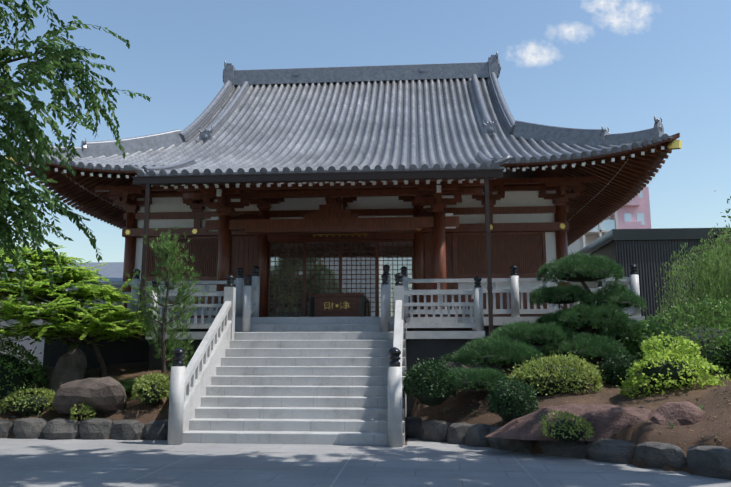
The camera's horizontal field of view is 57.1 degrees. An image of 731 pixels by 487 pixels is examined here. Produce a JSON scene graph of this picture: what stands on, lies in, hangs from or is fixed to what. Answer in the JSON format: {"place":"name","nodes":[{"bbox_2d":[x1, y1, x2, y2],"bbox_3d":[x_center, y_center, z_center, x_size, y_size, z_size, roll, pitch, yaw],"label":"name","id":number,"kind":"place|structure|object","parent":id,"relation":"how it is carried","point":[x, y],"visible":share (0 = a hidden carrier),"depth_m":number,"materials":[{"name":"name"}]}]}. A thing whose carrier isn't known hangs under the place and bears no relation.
{"place":"outdoors","nodes":[
{"label":"outdoors","id":0,"kind":"place"},
{"bbox_2d":[0,0,151,301],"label":"tree","id":1,"kind":"object","parent":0,"point":[60,91],"depth_m":7.82,"materials":[{"name":"green plant"}]},
{"bbox_2d":[0,438,730,486],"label":"pavement","id":2,"kind":"structure","parent":0,"point":[415,463],"depth_m":9.42,"materials":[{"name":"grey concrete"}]},
{"bbox_2d":[0,0,730,262],"label":"sky","id":3,"kind":"structure","parent":0,"point":[674,67],"materials":[{"name":"blue"}]},
{"bbox_2d":[522,0,647,63],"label":"cloud","id":4,"kind":"structure","parent":0,"point":[529,56],"depth_m":1792.09,"materials":[{"name":"white"}]},
{"bbox_2d":[568,187,650,253],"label":"pink block","id":5,"kind":"structure","parent":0,"point":[635,205],"depth_m":66.71,"materials":[{"name":"pink concrete"}]},
{"bbox_2d":[624,186,644,224],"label":"building windows","id":6,"kind":"structure","parent":5,"relation":"attached to","point":[628,217],"depth_m":66.68,"materials":[{"name":"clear glass"}]},
{"bbox_2d":[569,239,730,344],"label":"corrugated wall","id":7,"kind":"structure","parent":0,"point":[648,258],"depth_m":26.64,"materials":[{"name":"black metal"}]},
{"bbox_2d":[568,228,730,314],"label":"neighbouring building roof","id":8,"kind":"structure","parent":7,"relation":"attached to","point":[607,238],"depth_m":26.74,"materials":[{"name":"grey metal"}]},
{"bbox_2d":[716,190,730,264],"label":"leaves","id":9,"kind":"object","parent":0,"point":[727,212],"visible":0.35,"depth_m":20.44,"materials":[{"name":"green plant"}]},
{"label":"ground","id":10,"kind":"structure","parent":0,"visible":0},
{"bbox_2d":[0,290,121,365],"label":"annex wall","id":11,"kind":"structure","parent":10,"relation":"on","point":[38,345],"depth_m":29.06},
{"bbox_2d":[2,262,123,290],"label":"annex roof","id":12,"kind":"structure","parent":11,"relation":"on","point":[113,271],"depth_m":32.08,"materials":[{"name":"metal"}]},
{"bbox_2d":[0,362,170,439],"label":"bed","id":13,"kind":"object","parent":10,"relation":"on","point":[137,413],"visible":0.27,"depth_m":13.31,"materials":[{"name":"brown soil"}]},
{"bbox_2d":[0,243,148,377],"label":"maple","id":14,"kind":"object","parent":13,"relation":"on","point":[107,298],"depth_m":14.45,"materials":[{"name":"green plant"}]},
{"bbox_2d":[0,243,151,350],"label":"maple leaves","id":15,"kind":"object","parent":14,"relation":"on","point":[14,289],"visible":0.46,"depth_m":14.32,"materials":[{"name":"green plant"}]},
{"bbox_2d":[107,375,140,392],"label":"ferns","id":16,"kind":"object","parent":13,"relation":"on","point":[127,387],"visible":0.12,"depth_m":14.12,"materials":[{"name":"green plant"}]},
{"bbox_2d":[125,226,208,382],"bbox_3d":[-4.192,1.417,14.320,1.756,3.628,1.792,-1,-10,4],"label":"tree","id":17,"kind":"object","parent":13,"relation":"on","point":[180,267],"depth_m":14.25,"materials":[{"name":"green plant"}]},
{"bbox_2d":[48,348,468,415],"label":"grey rocks","id":18,"kind":"object","parent":13,"relation":"on","point":[70,385],"visible":0.69,"depth_m":12.97,"materials":[{"name":"grey stone"}]},
{"bbox_2d":[3,373,721,427],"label":"weeds","id":19,"kind":"object","parent":13,"relation":"on","point":[475,412],"visible":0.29,"depth_m":12.95,"materials":[{"name":"green plant"}]},
{"bbox_2d":[0,326,730,442],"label":"shrub","id":20,"kind":"object","parent":13,"relation":"on","point":[17,379],"visible":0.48,"depth_m":12.60,"materials":[{"name":"green plant"}]},
{"bbox_2d":[182,316,406,444],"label":"stairs","id":21,"kind":"structure","parent":10,"relation":"on","point":[307,395],"depth_m":13.51,"materials":[{"name":"stone"}]},
{"bbox_2d":[167,286,403,447],"bbox_3d":[-1.310,2.301,13.557,4.156,3.194,3.438,-1,-10,4],"label":"stair rail","id":22,"kind":"object","parent":21,"relation":"on","point":[190,382],"visible":0.85,"depth_m":12.82,"materials":[{"name":"stone"}]},
{"bbox_2d":[201,317,379,443],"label":"stair joints","id":23,"kind":"object","parent":21,"relation":"on","point":[291,384],"visible":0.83,"depth_m":13.23,"materials":[{"name":"stone"}]},
{"bbox_2d":[43,326,616,416],"bbox_3d":[-0.453,4.545,24.676,14.400,2.270,19.420,-1,-10,4],"label":"building foundation","id":24,"kind":"object","parent":10,"relation":"on","point":[129,350],"visible":0.12,"depth_m":16.52,"materials":[{"name":"black concrete"}]},
{"bbox_2d":[132,169,503,339],"bbox_3d":[-1.196,0.265,15.429,8.740,3.860,0.170,-1,-10,4],"label":"gutter","id":25,"kind":"object","parent":24,"relation":"on","point":[486,175],"visible":0.92,"depth_m":15.63,"materials":[{"name":"grey"}]},
{"bbox_2d":[17,316,644,339],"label":"veranda slab","id":26,"kind":"structure","parent":24,"relation":"on","point":[499,321],"depth_m":15.82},
{"bbox_2d":[22,274,640,331],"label":"railings","id":27,"kind":"object","parent":24,"relation":"on","point":[247,304],"visible":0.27,"depth_m":16.09,"materials":[{"name":"stone"}]},
{"bbox_2d":[27,264,636,366],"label":"finials","id":28,"kind":"object","parent":27,"relation":"on","point":[178,353],"visible":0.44,"depth_m":15.52,"materials":[{"name":"black metal"}]},
{"bbox_2d":[310,292,365,316],"bbox_3d":[-0.806,1.921,19.812,1.625,0.900,0.805,-1,-10,4],"label":"offertory box","id":29,"kind":"object","parent":24,"relation":"on","point":[353,308],"depth_m":19.49,"materials":[{"name":"brown wood"}]},
{"bbox_2d":[324,302,348,309],"bbox_3d":[-0.823,1.801,19.464,0.756,0.231,0.012,-1,-10,4],"label":"offertory box lettering","id":30,"kind":"object","parent":29,"relation":"attached to","point":[346,305],"visible":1,"depth_m":19.46},
{"bbox_2d":[95,177,596,317],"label":"hall","id":31,"kind":"structure","parent":24,"relation":"on","point":[246,239],"depth_m":20.79,"materials":[{"name":"brown wood"}]},
{"bbox_2d":[208,185,455,231],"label":"pillar bracket ornaments","id":32,"kind":"object","parent":31,"relation":"on","point":[219,192],"visible":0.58,"depth_m":18.33},
{"bbox_2d":[269,242,411,316],"bbox_3d":[-0.777,1.116,20.904,4.440,2.310,0.039,-1,-10,4],"label":"door glass","id":33,"kind":"object","parent":31,"relation":"on","point":[331,272],"visible":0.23,"depth_m":20.95,"materials":[{"name":"glass"}]},
{"bbox_2d":[146,234,542,316],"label":"wooden wall panels","id":34,"kind":"object","parent":31,"relation":"attached to","point":[523,253],"visible":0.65,"depth_m":20.83,"materials":[{"name":"brown wood"}]},
{"bbox_2d":[125,223,565,236],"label":"beam ornaments","id":35,"kind":"object","parent":31,"relation":"attached to","point":[195,231],"visible":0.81,"depth_m":20.85,"materials":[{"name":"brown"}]},
{"bbox_2d":[28,133,679,211],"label":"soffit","id":36,"kind":"structure","parent":31,"relation":"attached to","point":[557,171],"depth_m":19.49,"materials":[{"name":"brown wood"}]},
{"bbox_2d":[16,134,672,175],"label":"eave tiles","id":37,"kind":"object","parent":36,"relation":"attached to","point":[366,168],"visible":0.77,"depth_m":16.02,"materials":[{"name":"grey tile"}]},
{"bbox_2d":[18,142,671,245],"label":"rafters","id":38,"kind":"object","parent":36,"relation":"attached to","point":[608,200],"visible":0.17,"depth_m":21.93,"materials":[{"name":"brown wood"}]},
{"bbox_2d":[16,146,671,244],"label":"rafter ends","id":39,"kind":"object","parent":38,"relation":"on","point":[384,182],"visible":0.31,"depth_m":17.11,"materials":[{"name":"white paint"}]},
{"bbox_2d":[32,77,669,173],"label":"roof front","id":40,"kind":"structure","parent":36,"relation":"on","point":[418,123],"depth_m":23.53,"materials":[{"name":"grey tile"}]},
{"bbox_2d":[5,140,681,163],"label":"eave corner caps","id":41,"kind":"object","parent":40,"relation":"on","point":[674,144],"visible":0.5,"depth_m":18.16,"materials":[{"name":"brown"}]},
{"bbox_2d":[24,77,678,202],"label":"roof sides","id":42,"kind":"object","parent":40,"relation":"on","point":[518,173],"depth_m":25.45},
{"bbox_2d":[31,62,663,173],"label":"ridges","id":43,"kind":"object","parent":42,"relation":"attached to","point":[546,134],"visible":0.85,"depth_m":25.26,"materials":[{"name":"tile"}]},
{"bbox_2d":[26,51,663,171],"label":"roof ornaments","id":44,"kind":"object","parent":43,"relation":"on","point":[494,66],"visible":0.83,"depth_m":23.32},
{"bbox_2d":[435,314,447,316],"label":"pillar shoes","id":45,"kind":"object","parent":24,"relation":"on","point":[438,315],"visible":0.06,"depth_m":17.86,"materials":[{"name":"black"}]},
{"bbox_2d":[0,416,730,479],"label":"kerb stones","id":46,"kind":"object","parent":10,"relation":"on","point":[710,461],"visible":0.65,"depth_m":11.57,"materials":[{"name":"grey stone"}]},
{"bbox_2d":[411,370,730,474],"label":"bed","id":47,"kind":"object","parent":10,"relation":"on","point":[717,427],"visible":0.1,"depth_m":11.02,"materials":[{"name":"brown soil"}]},
{"bbox_2d":[0,350,606,439],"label":"yellow shrub","id":48,"kind":"object","parent":47,"relation":"on","point":[586,367],"visible":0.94,"depth_m":12.42,"materials":[{"name":"green plant"}]},
{"bbox_2d":[11,377,644,417],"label":"pebbles","id":49,"kind":"object","parent":47,"relation":"on","point":[416,403],"visible":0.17,"depth_m":13.04,"materials":[{"name":"stone"}]},
{"bbox_2d":[0,292,730,400],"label":"shrub","id":50,"kind":"object","parent":47,"relation":"on","point":[39,369],"visible":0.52,"depth_m":13.50,"materials":[{"name":"green plant"}]},
{"bbox_2d":[13,364,730,442],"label":"litter","id":51,"kind":"object","parent":47,"relation":"on","point":[413,398],"visible":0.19,"depth_m":13.05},
{"bbox_2d":[402,349,642,416],"bbox_3d":[2.867,2.542,12.546,4.460,1.136,3.048,-4,-10,23],"label":"dark shrub","id":52,"kind":"object","parent":47,"relation":"on","point":[495,398],"visible":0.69,"depth_m":12.48,"materials":[{"name":"green plant"}]},
{"bbox_2d":[450,269,646,388],"bbox_3d":[4.031,1.700,13.894,5.262,2.481,1.725,2,-10,-12],"label":"pine","id":53,"kind":"object","parent":47,"relation":"on","point":[579,277],"visible":0.35,"depth_m":13.89,"materials":[{"name":"green plant"}]},
{"bbox_2d":[440,249,681,391],"bbox_3d":[4.176,1.528,13.741,5.607,2.856,3.034,-1,-10,4],"label":"pine","id":54,"kind":"object","parent":47,"relation":"on","point":[498,342],"depth_m":13.79,"materials":[{"name":"green plant"}]},
{"bbox_2d":[484,401,706,440],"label":"red rocks","id":55,"kind":"object","parent":47,"relation":"on","point":[606,420],"visible":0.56,"depth_m":10.28,"materials":[{"name":"brown stone"}]},
{"bbox_2d":[615,332,730,398],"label":"shrub","id":56,"kind":"object","parent":47,"relation":"on","point":[688,352],"visible":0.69,"depth_m":11.41,"materials":[{"name":"green plant"}]},
{"bbox_2d":[655,225,730,329],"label":"willow","id":57,"kind":"object","parent":47,"relation":"on","point":[715,271],"depth_m":16.67,"materials":[{"name":"green plant"}]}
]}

